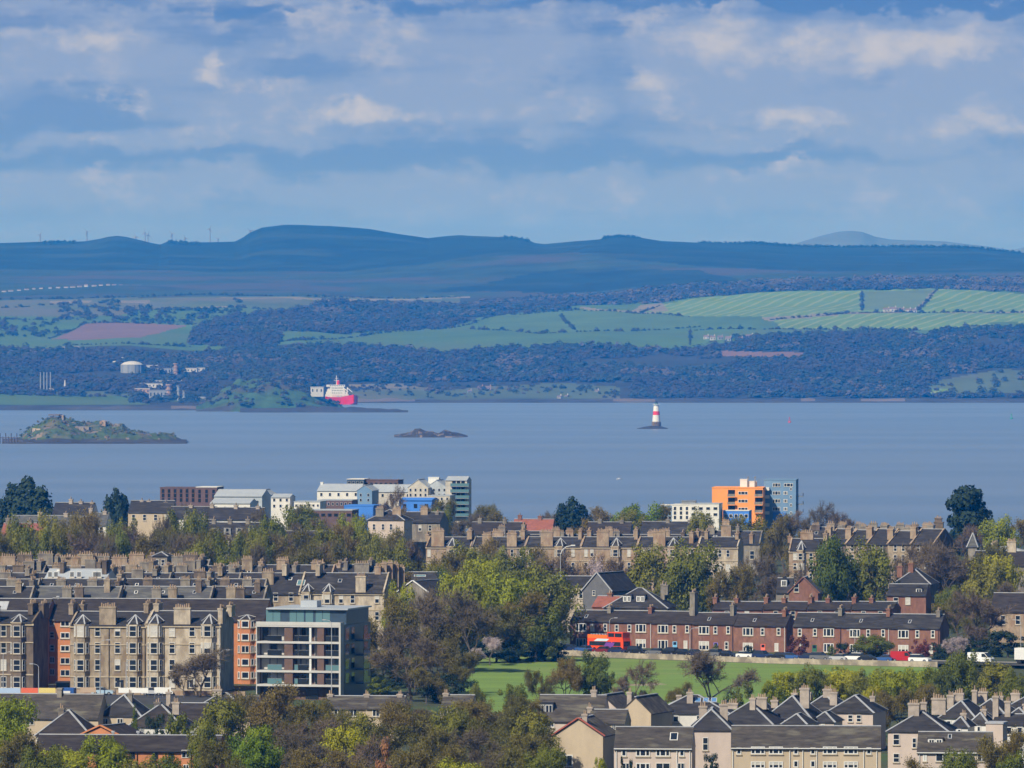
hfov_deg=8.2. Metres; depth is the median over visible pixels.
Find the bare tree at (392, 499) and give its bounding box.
[375,482,406,515]
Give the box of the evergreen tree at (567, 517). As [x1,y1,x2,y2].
[551,496,592,533]
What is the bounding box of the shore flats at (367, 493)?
[356,484,378,503]
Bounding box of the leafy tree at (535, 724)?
[507,705,561,753]
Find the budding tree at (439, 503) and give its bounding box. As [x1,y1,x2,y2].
[426,496,458,518]
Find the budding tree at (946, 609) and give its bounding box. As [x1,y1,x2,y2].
[934,593,990,636]
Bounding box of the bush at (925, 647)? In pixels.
[911,639,930,656]
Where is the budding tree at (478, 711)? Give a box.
[430,695,501,757]
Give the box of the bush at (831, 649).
[826,646,835,655]
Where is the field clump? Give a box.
[732,326,907,340]
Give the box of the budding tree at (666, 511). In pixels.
[651,503,673,520]
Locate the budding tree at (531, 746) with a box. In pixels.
[486,729,564,766]
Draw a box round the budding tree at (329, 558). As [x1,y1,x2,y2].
[318,535,339,564]
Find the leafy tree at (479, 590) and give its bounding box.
[435,570,492,650]
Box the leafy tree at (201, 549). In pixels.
[180,532,217,564]
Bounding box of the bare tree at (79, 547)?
[65,528,96,554]
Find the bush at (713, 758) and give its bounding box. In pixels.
[703,753,718,767]
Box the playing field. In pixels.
[465,656,969,711]
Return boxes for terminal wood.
[0,341,350,397]
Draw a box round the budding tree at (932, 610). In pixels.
[931,588,948,613]
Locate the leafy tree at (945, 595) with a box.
[933,583,960,633]
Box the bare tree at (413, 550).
[400,536,439,570]
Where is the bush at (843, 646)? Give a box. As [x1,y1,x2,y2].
[836,642,855,655]
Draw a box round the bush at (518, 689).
[497,683,528,708]
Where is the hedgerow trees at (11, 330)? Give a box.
[0,318,61,336]
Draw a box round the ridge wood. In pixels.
[445,273,1023,309]
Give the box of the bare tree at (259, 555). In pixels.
[236,540,269,565]
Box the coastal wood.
[283,326,1023,397]
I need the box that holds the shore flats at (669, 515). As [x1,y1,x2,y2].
[660,504,671,520]
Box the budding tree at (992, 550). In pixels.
[955,537,1008,595]
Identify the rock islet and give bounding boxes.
[394,428,467,436]
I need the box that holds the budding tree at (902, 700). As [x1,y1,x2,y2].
[886,685,913,729]
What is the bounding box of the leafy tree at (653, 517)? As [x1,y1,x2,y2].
[610,501,665,523]
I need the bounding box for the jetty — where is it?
[0,433,17,443]
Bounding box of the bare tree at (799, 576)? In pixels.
[791,561,811,583]
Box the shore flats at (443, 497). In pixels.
[428,495,454,530]
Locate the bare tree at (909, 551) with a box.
[891,537,959,587]
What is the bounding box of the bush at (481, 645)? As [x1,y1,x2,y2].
[459,639,491,660]
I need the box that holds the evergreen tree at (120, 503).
[101,487,129,530]
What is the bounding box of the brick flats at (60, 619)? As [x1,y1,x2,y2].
[49,596,146,682]
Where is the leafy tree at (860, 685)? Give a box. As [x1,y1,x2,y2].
[844,667,886,696]
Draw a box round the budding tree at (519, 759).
[485,746,541,767]
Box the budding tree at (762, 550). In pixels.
[756,524,785,573]
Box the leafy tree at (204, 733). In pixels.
[186,717,227,767]
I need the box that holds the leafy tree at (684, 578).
[660,536,735,611]
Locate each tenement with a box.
[0,550,59,565]
[0,558,46,572]
[0,565,46,578]
[0,576,41,585]
[0,578,35,597]
[0,599,49,688]
[29,570,125,585]
[29,575,123,597]
[36,556,101,572]
[58,551,95,565]
[68,599,152,689]
[94,551,153,565]
[96,558,159,571]
[110,564,172,577]
[114,576,214,597]
[117,570,214,585]
[145,599,235,690]
[148,557,203,572]
[153,552,211,564]
[163,562,242,578]
[196,555,257,572]
[205,576,273,606]
[206,568,272,600]
[230,564,303,606]
[258,556,343,572]
[258,561,300,572]
[282,560,405,648]
[336,557,375,572]
[425,527,474,569]
[467,527,527,567]
[498,522,539,536]
[519,529,569,536]
[524,526,583,574]
[565,528,614,536]
[580,526,639,574]
[613,527,655,536]
[637,527,700,590]
[670,529,703,536]
[698,528,754,595]
[708,524,764,574]
[787,529,828,582]
[810,521,852,537]
[825,522,857,600]
[845,524,874,600]
[853,521,894,529]
[866,522,899,599]
[887,524,918,587]
[895,521,931,530]
[910,523,955,593]
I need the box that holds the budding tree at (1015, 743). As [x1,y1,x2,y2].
[983,724,1023,767]
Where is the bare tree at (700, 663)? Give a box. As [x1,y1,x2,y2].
[677,647,763,702]
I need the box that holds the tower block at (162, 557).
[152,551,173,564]
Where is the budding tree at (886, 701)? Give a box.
[876,690,896,721]
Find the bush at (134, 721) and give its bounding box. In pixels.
[131,706,139,730]
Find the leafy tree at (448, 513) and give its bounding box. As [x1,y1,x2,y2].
[433,504,455,536]
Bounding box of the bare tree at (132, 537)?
[122,521,144,548]
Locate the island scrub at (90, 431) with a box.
[19,416,175,437]
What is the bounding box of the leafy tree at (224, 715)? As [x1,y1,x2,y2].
[192,692,253,753]
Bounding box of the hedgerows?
[0,288,1023,346]
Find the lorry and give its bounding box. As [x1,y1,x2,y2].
[1014,647,1023,663]
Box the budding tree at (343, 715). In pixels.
[308,704,366,744]
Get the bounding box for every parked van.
[890,651,911,660]
[967,652,994,662]
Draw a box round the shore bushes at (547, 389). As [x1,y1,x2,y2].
[349,381,619,397]
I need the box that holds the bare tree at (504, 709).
[486,697,534,737]
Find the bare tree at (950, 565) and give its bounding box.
[913,540,983,593]
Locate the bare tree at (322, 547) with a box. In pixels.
[292,542,329,559]
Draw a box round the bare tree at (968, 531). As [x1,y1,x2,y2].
[954,523,983,556]
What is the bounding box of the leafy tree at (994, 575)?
[958,555,1015,622]
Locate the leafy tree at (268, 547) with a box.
[239,522,276,562]
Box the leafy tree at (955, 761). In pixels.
[937,746,976,767]
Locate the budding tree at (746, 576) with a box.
[725,562,759,600]
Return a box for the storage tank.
[121,361,142,372]
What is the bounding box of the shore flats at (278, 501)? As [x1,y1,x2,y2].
[271,494,295,529]
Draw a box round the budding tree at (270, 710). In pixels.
[242,681,305,737]
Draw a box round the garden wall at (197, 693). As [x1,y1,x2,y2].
[20,689,245,695]
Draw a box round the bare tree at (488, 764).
[470,745,522,767]
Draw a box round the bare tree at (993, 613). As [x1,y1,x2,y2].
[946,588,1012,647]
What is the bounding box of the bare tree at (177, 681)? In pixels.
[166,661,198,695]
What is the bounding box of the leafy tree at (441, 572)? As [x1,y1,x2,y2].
[435,566,456,585]
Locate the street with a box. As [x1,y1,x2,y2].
[104,695,259,704]
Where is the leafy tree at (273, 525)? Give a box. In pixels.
[256,514,294,554]
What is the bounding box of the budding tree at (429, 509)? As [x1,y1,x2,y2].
[417,504,432,511]
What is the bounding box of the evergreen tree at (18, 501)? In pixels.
[0,475,53,530]
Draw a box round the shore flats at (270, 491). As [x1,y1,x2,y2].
[267,489,276,495]
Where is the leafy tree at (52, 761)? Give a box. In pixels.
[20,744,67,767]
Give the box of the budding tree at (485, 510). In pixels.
[456,503,503,536]
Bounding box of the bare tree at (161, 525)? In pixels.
[148,511,172,540]
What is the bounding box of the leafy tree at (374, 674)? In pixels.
[371,667,382,681]
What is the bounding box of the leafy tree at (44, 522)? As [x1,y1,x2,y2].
[25,507,64,541]
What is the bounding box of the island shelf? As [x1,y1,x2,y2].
[2,438,186,443]
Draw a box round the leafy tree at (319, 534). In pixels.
[311,519,348,562]
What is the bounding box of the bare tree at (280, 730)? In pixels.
[269,721,298,762]
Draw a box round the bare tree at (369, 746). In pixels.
[337,732,395,767]
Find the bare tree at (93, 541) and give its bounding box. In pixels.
[83,530,118,553]
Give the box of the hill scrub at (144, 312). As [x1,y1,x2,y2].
[57,297,242,322]
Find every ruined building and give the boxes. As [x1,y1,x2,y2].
[48,414,62,418]
[59,415,65,420]
[79,426,90,430]
[100,420,106,426]
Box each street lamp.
[29,663,38,692]
[100,639,109,693]
[220,649,229,685]
[322,619,331,689]
[560,545,574,642]
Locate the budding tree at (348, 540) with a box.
[330,517,363,556]
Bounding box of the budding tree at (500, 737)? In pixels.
[465,717,521,761]
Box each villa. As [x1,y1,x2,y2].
[2,515,41,541]
[11,510,74,530]
[52,497,97,520]
[89,505,112,535]
[128,498,176,543]
[169,502,216,528]
[183,513,211,534]
[205,684,261,742]
[208,516,264,554]
[212,503,267,521]
[286,527,332,552]
[367,506,413,543]
[405,506,448,569]
[471,516,522,535]
[514,514,555,530]
[586,518,633,533]
[602,580,676,610]
[640,518,693,533]
[668,688,733,725]
[690,699,734,767]
[721,693,783,724]
[770,683,822,720]
[808,684,843,711]
[829,688,888,749]
[885,693,957,767]
[887,583,930,613]
[895,560,939,605]
[938,688,991,723]
[971,685,1015,717]
[973,538,1023,593]
[991,538,1023,550]
[999,689,1023,708]
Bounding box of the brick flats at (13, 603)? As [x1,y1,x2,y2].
[0,598,53,683]
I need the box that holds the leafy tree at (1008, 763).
[996,748,1023,767]
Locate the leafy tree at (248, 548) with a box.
[244,534,274,563]
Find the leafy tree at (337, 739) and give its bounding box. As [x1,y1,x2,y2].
[320,724,374,763]
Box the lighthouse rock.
[637,426,667,428]
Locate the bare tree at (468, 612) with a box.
[433,583,503,672]
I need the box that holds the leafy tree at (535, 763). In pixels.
[523,751,551,767]
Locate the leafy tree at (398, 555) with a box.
[366,536,417,572]
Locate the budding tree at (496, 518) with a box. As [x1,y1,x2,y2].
[487,509,511,521]
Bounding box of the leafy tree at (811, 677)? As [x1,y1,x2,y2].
[790,662,831,702]
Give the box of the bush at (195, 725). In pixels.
[190,717,200,733]
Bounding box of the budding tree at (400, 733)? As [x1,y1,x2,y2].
[366,721,441,761]
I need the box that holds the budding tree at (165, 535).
[152,521,181,554]
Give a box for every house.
[0,688,107,744]
[80,723,144,733]
[551,710,615,767]
[570,604,615,646]
[587,702,630,729]
[590,691,626,708]
[611,604,656,647]
[614,726,695,767]
[623,687,673,725]
[652,608,695,648]
[689,588,793,651]
[693,601,738,650]
[712,594,764,612]
[725,335,731,340]
[731,725,880,767]
[763,594,808,620]
[776,576,794,600]
[787,576,822,600]
[793,604,846,653]
[807,593,852,612]
[842,605,893,654]
[851,593,900,612]
[889,306,896,311]
[890,607,949,655]
[917,731,993,767]
[966,533,979,563]
[985,721,1007,752]
[990,592,1023,642]
[992,692,1023,763]
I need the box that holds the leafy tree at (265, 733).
[239,724,285,760]
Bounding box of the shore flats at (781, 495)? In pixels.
[764,479,803,529]
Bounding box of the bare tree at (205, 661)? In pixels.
[169,646,233,696]
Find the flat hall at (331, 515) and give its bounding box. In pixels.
[288,509,358,530]
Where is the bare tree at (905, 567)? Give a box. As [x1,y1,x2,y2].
[873,556,914,600]
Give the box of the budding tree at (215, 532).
[207,525,229,549]
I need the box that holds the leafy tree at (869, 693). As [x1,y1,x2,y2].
[861,683,880,698]
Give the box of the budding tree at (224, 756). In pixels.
[195,737,246,767]
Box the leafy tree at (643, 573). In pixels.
[626,541,677,601]
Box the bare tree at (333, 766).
[313,747,371,767]
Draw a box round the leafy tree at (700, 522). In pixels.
[684,506,715,533]
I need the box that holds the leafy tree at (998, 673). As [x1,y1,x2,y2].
[969,656,1018,703]
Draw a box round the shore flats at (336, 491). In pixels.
[317,482,363,500]
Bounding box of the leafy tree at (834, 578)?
[806,533,860,600]
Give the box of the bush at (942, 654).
[929,647,948,659]
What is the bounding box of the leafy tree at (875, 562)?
[847,535,899,600]
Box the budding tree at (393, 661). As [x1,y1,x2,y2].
[371,640,409,678]
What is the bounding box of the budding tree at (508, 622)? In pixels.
[473,603,532,661]
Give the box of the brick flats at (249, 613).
[147,598,271,683]
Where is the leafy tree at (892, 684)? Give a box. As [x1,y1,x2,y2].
[868,667,917,712]
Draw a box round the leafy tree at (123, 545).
[100,530,132,558]
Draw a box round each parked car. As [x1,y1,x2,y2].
[91,687,114,694]
[141,687,162,694]
[563,644,577,649]
[574,645,593,650]
[592,646,609,651]
[608,646,627,652]
[626,646,647,653]
[645,648,662,653]
[660,647,677,653]
[674,649,689,654]
[688,649,700,654]
[703,649,721,655]
[719,650,735,656]
[735,651,751,656]
[752,650,772,657]
[767,652,784,657]
[783,652,798,658]
[797,653,810,658]
[809,652,829,658]
[829,653,846,659]
[845,652,863,659]
[858,654,876,659]
[875,654,892,660]
[908,654,931,660]
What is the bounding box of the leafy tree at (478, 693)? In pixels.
[469,683,485,705]
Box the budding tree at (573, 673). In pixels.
[543,655,584,693]
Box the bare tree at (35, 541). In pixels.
[19,533,40,558]
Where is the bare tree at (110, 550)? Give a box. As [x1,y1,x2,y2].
[94,536,120,558]
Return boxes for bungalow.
[538,686,608,745]
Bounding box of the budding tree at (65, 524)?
[56,517,69,530]
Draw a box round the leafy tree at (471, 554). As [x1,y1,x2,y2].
[450,539,493,563]
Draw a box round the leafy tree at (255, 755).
[224,730,285,767]
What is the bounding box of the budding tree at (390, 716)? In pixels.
[367,701,416,748]
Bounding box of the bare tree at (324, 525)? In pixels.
[310,516,333,530]
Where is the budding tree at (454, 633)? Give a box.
[421,600,480,650]
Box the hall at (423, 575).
[408,571,439,580]
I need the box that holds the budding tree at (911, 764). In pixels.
[901,753,934,767]
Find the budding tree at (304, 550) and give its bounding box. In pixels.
[285,526,328,564]
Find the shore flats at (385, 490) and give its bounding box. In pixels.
[373,484,410,509]
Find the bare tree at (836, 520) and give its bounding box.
[826,509,855,526]
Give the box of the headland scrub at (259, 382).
[199,376,342,405]
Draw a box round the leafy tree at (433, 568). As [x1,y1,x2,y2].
[420,558,449,574]
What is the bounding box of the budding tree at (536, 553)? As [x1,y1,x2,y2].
[525,543,551,580]
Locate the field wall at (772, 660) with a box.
[562,650,937,666]
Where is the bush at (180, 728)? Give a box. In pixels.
[165,711,188,733]
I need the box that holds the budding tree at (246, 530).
[218,523,255,557]
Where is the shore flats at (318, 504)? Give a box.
[294,500,325,508]
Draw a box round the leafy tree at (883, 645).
[850,634,895,656]
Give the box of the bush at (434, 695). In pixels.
[413,674,457,702]
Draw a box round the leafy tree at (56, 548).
[47,530,70,555]
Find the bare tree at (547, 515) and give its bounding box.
[541,510,556,526]
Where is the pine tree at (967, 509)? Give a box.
[945,484,993,557]
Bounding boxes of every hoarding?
[0,688,19,692]
[21,688,37,692]
[39,688,54,692]
[63,687,75,692]
[80,687,95,693]
[118,688,147,696]
[154,687,170,692]
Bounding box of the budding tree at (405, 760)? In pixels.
[383,745,439,767]
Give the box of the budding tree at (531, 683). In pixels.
[522,668,552,701]
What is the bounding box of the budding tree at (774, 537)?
[761,512,799,571]
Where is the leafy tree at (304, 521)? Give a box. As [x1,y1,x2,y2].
[280,501,322,530]
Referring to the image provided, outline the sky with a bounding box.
[0,0,1023,249]
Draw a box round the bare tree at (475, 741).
[437,725,506,764]
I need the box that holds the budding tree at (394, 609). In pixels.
[369,591,422,668]
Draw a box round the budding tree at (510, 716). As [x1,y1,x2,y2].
[488,690,530,739]
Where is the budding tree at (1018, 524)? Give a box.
[1009,516,1023,548]
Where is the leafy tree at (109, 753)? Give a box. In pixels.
[79,735,133,767]
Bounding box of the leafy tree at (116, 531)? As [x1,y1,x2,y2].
[105,516,140,540]
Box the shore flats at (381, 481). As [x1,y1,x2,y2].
[365,479,403,484]
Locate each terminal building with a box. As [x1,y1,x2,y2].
[135,388,151,392]
[140,383,164,387]
[149,390,166,397]
[155,368,171,372]
[183,368,197,371]
[311,387,324,396]
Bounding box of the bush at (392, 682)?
[378,661,417,687]
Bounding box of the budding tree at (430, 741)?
[407,726,471,767]
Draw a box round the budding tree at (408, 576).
[395,568,429,591]
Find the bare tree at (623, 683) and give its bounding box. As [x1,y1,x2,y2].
[606,658,659,698]
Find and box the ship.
[325,375,357,404]
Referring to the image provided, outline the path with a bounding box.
[619,683,666,685]
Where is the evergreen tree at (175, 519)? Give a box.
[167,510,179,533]
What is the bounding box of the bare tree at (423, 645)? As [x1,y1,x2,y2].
[367,621,447,700]
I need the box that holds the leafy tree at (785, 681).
[771,670,804,701]
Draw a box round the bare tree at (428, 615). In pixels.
[402,586,461,671]
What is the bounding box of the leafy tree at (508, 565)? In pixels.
[492,544,534,585]
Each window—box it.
[0,625,6,636]
[0,643,6,653]
[0,659,6,670]
[0,676,6,687]
[47,571,52,577]
[49,632,54,638]
[49,645,54,651]
[49,657,54,663]
[49,669,54,675]
[60,622,69,626]
[60,632,69,638]
[60,645,69,651]
[60,658,69,664]
[60,670,69,676]
[69,571,74,577]
[76,571,81,577]
[94,628,100,636]
[94,642,100,653]
[94,659,99,670]
[95,677,99,686]
[114,628,120,636]
[114,642,120,653]
[114,659,120,670]
[114,678,120,687]
[169,627,174,636]
[169,642,174,653]
[169,659,174,670]
[169,677,174,687]
[182,750,190,757]
[189,627,194,636]
[189,642,194,653]
[262,627,268,639]
[262,644,268,654]
[262,658,268,668]
[262,672,268,682]
[263,688,274,697]
[266,610,272,621]
[270,627,276,634]
[270,644,276,649]
[270,658,276,663]
[270,673,276,677]
[273,595,277,601]
[273,610,279,621]
[277,627,283,640]
[277,644,283,654]
[277,658,283,668]
[277,673,283,682]
[288,595,293,601]
[290,610,295,621]
[297,610,303,621]
[297,627,300,640]
[297,658,300,669]
[301,627,305,635]
[301,644,305,649]
[301,658,305,664]
[306,610,312,621]
[306,689,317,698]
[316,611,322,621]
[323,611,329,621]
[327,689,338,694]
[328,628,334,635]
[328,644,334,649]
[328,659,334,664]
[328,673,334,678]
[335,628,338,635]
[338,595,343,603]
[345,628,348,639]
[345,644,348,654]
[345,658,348,668]
[345,673,348,682]
[350,595,354,603]
[351,627,354,638]
[351,643,354,653]
[351,658,354,667]
[351,672,354,681]
[364,625,367,633]
[372,710,379,716]
[374,595,379,603]
[374,612,379,620]
[563,755,572,766]
[575,623,586,631]
[576,638,585,646]
[584,549,587,556]
[603,624,607,631]
[621,750,626,756]
[627,549,630,556]
[627,625,631,632]
[635,624,646,632]
[635,750,650,757]
[636,639,645,647]
[636,763,649,767]
[655,750,670,757]
[656,763,669,767]
[657,625,668,633]
[658,640,667,647]
[672,625,676,633]
[672,716,679,722]
[677,763,683,767]
[679,751,684,756]
[685,625,689,633]
[698,626,709,634]
[699,641,708,650]
[702,737,708,750]
[713,626,717,634]
[726,550,729,557]
[726,626,730,634]
[738,491,747,494]
[738,499,747,502]
[738,507,747,509]
[743,628,752,635]
[743,643,752,650]
[749,551,754,559]
[750,747,765,754]
[751,761,764,767]
[760,628,764,635]
[768,747,783,754]
[769,761,782,767]
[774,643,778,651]
[776,628,780,635]
[784,483,792,486]
[793,584,798,592]
[793,760,798,767]
[797,629,801,636]
[810,760,815,767]
[812,629,816,636]
[822,747,837,754]
[823,628,834,636]
[823,761,836,767]
[824,643,833,652]
[843,747,858,754]
[844,761,857,767]
[847,715,852,722]
[849,629,859,637]
[856,715,861,722]
[866,629,869,637]
[866,747,871,754]
[881,629,885,637]
[892,734,899,745]
[893,753,899,762]
[897,630,908,638]
[898,645,907,650]
[905,597,910,604]
[912,738,916,748]
[915,630,919,638]
[922,754,926,761]
[930,630,934,638]
[935,754,948,761]
[1007,727,1011,735]
[1015,615,1020,624]
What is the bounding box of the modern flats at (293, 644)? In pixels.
[256,600,371,699]
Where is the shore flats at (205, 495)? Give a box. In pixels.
[196,486,223,505]
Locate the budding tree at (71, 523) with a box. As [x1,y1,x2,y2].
[66,505,105,543]
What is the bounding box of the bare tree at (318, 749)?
[272,729,332,767]
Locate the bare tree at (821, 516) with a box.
[791,500,833,533]
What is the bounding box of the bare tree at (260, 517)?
[251,507,272,528]
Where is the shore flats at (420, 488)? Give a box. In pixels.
[407,478,431,496]
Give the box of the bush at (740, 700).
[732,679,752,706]
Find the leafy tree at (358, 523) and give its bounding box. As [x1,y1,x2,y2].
[336,511,369,557]
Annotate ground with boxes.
[0,535,1023,767]
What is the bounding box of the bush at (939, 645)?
[930,636,966,656]
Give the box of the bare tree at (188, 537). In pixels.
[176,529,228,561]
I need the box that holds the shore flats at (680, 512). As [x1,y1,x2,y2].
[672,504,689,520]
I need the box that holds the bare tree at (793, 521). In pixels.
[782,510,807,541]
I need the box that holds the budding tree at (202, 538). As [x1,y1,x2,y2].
[175,529,208,555]
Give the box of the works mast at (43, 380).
[43,372,44,388]
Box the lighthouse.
[651,401,660,425]
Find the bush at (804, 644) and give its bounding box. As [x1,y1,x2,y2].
[785,635,809,654]
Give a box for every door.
[117,680,123,688]
[187,680,192,688]
[812,645,816,651]
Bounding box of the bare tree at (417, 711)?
[374,696,434,748]
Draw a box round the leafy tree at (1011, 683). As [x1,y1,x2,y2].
[996,666,1023,702]
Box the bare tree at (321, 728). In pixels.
[290,714,341,766]
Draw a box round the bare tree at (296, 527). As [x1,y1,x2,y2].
[286,519,302,532]
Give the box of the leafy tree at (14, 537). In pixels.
[0,522,35,553]
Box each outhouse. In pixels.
[780,712,816,724]
[814,710,844,724]
[952,710,976,730]
[972,706,992,730]
[1011,704,1023,712]
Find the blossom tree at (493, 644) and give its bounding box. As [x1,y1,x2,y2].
[467,636,501,664]
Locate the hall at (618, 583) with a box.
[581,571,636,609]
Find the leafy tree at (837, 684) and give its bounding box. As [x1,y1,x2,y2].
[811,665,860,700]
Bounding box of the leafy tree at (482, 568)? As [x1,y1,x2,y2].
[459,556,515,602]
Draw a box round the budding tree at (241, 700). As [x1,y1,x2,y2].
[217,687,268,738]
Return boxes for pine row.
[928,324,1023,332]
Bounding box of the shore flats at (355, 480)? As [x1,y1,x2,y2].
[347,478,369,484]
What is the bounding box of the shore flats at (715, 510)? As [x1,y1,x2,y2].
[682,500,722,530]
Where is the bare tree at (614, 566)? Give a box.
[604,555,633,578]
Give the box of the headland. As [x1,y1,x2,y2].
[196,378,344,410]
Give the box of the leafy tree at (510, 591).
[481,570,538,652]
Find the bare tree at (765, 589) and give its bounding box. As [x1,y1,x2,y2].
[748,568,792,600]
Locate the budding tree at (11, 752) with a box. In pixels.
[0,730,46,767]
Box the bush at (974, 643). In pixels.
[963,638,995,655]
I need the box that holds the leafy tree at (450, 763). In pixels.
[435,756,484,767]
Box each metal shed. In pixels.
[210,498,257,506]
[214,489,270,521]
[344,504,380,529]
[399,497,438,511]
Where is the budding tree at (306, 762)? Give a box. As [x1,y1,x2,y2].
[280,744,322,767]
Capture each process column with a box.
[166,384,171,394]
[173,363,178,374]
[176,386,180,399]
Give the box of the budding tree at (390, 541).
[378,524,425,570]
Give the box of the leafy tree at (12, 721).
[0,693,40,767]
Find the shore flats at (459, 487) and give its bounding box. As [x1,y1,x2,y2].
[445,476,470,528]
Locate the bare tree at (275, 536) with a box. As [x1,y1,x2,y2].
[261,528,299,555]
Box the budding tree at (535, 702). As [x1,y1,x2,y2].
[526,699,550,732]
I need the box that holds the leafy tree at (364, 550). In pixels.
[354,525,395,562]
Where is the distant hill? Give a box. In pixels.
[793,231,1023,252]
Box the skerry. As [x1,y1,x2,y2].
[240,406,407,411]
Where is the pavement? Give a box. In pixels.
[932,660,1016,662]
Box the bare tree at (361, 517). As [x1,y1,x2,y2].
[348,511,373,528]
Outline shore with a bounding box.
[0,225,1023,406]
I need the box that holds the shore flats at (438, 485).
[428,477,445,494]
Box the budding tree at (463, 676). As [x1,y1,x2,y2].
[429,662,472,690]
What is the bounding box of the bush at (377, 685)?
[365,676,400,694]
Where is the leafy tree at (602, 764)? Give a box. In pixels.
[593,757,607,767]
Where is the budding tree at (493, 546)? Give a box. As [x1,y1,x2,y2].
[473,536,511,561]
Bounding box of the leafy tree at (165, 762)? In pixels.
[145,753,184,767]
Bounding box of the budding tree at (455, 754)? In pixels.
[425,740,468,767]
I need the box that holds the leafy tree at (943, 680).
[917,662,955,716]
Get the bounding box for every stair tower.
[720,518,731,536]
[933,515,943,528]
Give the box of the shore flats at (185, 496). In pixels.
[160,487,195,505]
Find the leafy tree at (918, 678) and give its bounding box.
[902,666,933,699]
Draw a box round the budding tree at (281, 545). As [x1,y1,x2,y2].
[269,533,295,563]
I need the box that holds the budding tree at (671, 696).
[664,680,693,702]
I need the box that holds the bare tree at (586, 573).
[570,550,607,575]
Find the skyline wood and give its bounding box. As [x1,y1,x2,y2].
[42,234,1021,253]
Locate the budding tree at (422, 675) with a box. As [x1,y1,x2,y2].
[407,665,449,703]
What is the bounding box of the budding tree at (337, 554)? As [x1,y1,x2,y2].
[326,536,376,564]
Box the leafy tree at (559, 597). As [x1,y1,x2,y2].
[502,560,586,653]
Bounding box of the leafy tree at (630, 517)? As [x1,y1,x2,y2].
[614,506,647,529]
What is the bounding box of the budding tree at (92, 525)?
[74,507,110,548]
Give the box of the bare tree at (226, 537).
[224,529,247,562]
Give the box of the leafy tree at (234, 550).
[211,529,244,564]
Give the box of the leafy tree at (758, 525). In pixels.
[733,513,770,539]
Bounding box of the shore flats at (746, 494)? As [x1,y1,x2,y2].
[712,476,764,527]
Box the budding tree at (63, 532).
[53,523,88,554]
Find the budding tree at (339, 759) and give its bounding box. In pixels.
[325,748,374,767]
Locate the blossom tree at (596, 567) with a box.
[585,557,607,575]
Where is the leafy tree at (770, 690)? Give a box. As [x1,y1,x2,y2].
[761,680,784,704]
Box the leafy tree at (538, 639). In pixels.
[502,606,565,661]
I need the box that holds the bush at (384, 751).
[375,736,391,767]
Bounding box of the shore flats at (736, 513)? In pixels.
[723,510,751,526]
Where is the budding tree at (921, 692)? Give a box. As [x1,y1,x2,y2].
[909,682,946,712]
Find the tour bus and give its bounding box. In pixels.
[587,632,630,648]
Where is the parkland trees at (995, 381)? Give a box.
[925,368,1023,395]
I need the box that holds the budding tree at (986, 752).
[966,732,1007,767]
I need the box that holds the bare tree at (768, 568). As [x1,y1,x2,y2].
[738,551,778,600]
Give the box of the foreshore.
[0,398,1023,409]
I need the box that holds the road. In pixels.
[530,647,1023,665]
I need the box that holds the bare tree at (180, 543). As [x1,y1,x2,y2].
[168,529,199,554]
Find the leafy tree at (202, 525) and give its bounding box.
[182,508,215,548]
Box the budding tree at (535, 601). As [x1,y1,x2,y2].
[489,589,548,660]
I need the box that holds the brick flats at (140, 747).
[36,731,226,767]
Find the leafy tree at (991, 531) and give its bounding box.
[976,513,1020,548]
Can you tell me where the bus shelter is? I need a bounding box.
[55,681,69,687]
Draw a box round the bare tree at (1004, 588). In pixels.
[993,578,1021,592]
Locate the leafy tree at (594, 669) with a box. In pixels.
[580,648,614,693]
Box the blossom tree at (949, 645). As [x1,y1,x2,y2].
[941,636,967,656]
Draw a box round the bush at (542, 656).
[521,641,570,661]
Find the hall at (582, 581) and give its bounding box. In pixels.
[546,575,591,631]
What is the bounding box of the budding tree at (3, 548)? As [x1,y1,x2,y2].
[0,531,17,558]
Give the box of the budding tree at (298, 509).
[286,503,317,520]
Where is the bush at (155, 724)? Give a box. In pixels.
[144,713,164,733]
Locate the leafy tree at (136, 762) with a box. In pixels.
[121,755,156,767]
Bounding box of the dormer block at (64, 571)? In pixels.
[45,557,116,578]
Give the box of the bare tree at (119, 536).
[103,532,137,553]
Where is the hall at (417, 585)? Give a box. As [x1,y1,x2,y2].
[397,579,456,638]
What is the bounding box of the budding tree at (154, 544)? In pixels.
[132,532,181,559]
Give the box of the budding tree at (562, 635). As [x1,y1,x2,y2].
[547,603,569,642]
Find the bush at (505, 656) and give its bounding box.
[489,640,533,662]
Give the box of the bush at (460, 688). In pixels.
[446,679,485,699]
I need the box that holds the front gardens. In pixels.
[555,642,1016,661]
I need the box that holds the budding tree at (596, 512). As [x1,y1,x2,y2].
[570,505,613,533]
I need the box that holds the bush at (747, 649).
[745,645,754,653]
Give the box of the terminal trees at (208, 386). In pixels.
[126,365,218,403]
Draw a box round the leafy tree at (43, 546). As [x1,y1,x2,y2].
[19,525,54,558]
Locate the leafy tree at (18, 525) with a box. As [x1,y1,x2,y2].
[7,512,38,543]
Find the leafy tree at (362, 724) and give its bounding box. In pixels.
[343,710,382,762]
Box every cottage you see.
[34,703,94,742]
[103,689,150,724]
[128,697,194,733]
[165,689,216,728]
[327,690,370,720]
[366,690,409,740]
[440,689,476,714]
[591,591,621,609]
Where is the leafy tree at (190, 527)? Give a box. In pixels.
[165,508,197,545]

